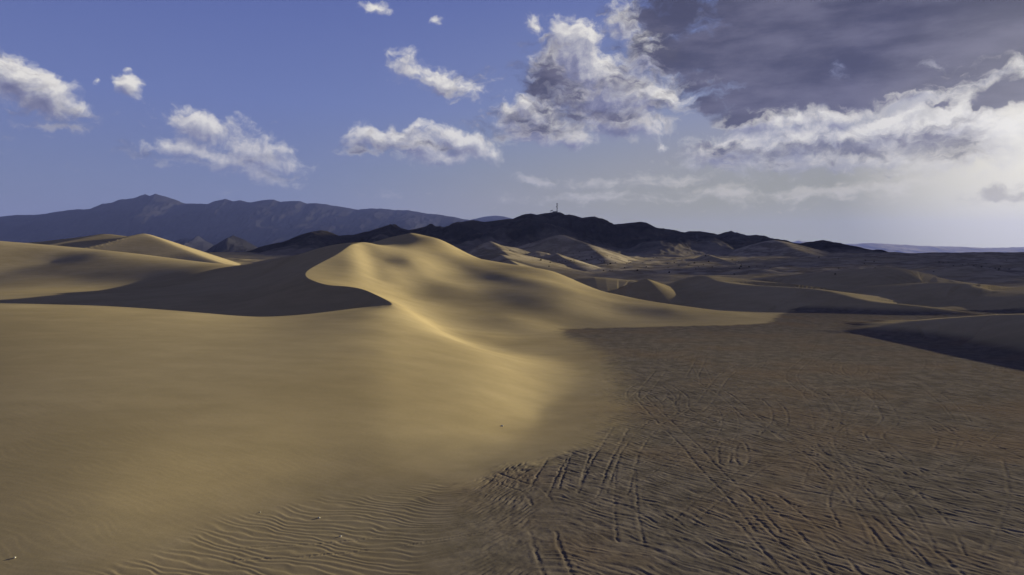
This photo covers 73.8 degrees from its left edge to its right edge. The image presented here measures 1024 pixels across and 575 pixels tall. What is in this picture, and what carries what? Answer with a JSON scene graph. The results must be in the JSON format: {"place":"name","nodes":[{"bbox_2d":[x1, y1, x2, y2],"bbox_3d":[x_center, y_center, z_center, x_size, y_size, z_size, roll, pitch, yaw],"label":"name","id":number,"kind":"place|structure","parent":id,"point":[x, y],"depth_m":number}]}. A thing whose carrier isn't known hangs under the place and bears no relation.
{"place":"outdoors","nodes":[
{"label":"outdoors","id":0,"kind":"place"},
{"bbox_2d":[174,236,213,251],"bbox_3d":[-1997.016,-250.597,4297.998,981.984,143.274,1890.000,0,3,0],"label":"hills","id":1,"kind":"structure","parent":0,"point":[198,243],"depth_m":3972.94},
{"bbox_2d":[205,235,257,251],"bbox_3d":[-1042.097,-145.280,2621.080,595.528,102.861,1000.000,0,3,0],"label":"hills","id":2,"kind":"structure","parent":0,"point":[232,243],"depth_m":2317.95},
{"bbox_2d":[0,194,468,246],"bbox_3d":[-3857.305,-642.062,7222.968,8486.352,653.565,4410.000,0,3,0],"label":"mountains","id":3,"kind":"structure","parent":0,"point":[261,223],"depth_m":6177.22},
{"bbox_2d":[472,216,511,221],"bbox_3d":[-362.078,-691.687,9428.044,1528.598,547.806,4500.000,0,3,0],"label":"mountains","id":4,"kind":"structure","parent":0,"point":[488,218],"depth_m":8800.89},
{"bbox_2d":[0,233,1023,574],"bbox_3d":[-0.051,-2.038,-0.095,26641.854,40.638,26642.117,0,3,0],"label":"ground","id":5,"kind":"structure","parent":0,"point":[768,407],"depth_m":71.38},
{"bbox_2d":[0,0,1023,247],"label":"sky","id":6,"kind":"structure","parent":0,"point":[901,122]},
{"bbox_2d":[247,212,886,256],"bbox_3d":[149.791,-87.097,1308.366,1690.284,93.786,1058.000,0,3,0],"label":"hills","id":7,"kind":"structure","parent":0,"point":[642,239],"depth_m":961.43},
{"bbox_2d":[793,241,1023,252],"bbox_3d":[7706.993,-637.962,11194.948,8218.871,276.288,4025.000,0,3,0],"label":"mountains","id":8,"kind":"structure","parent":0,"point":[903,248],"depth_m":10743.53}
]}

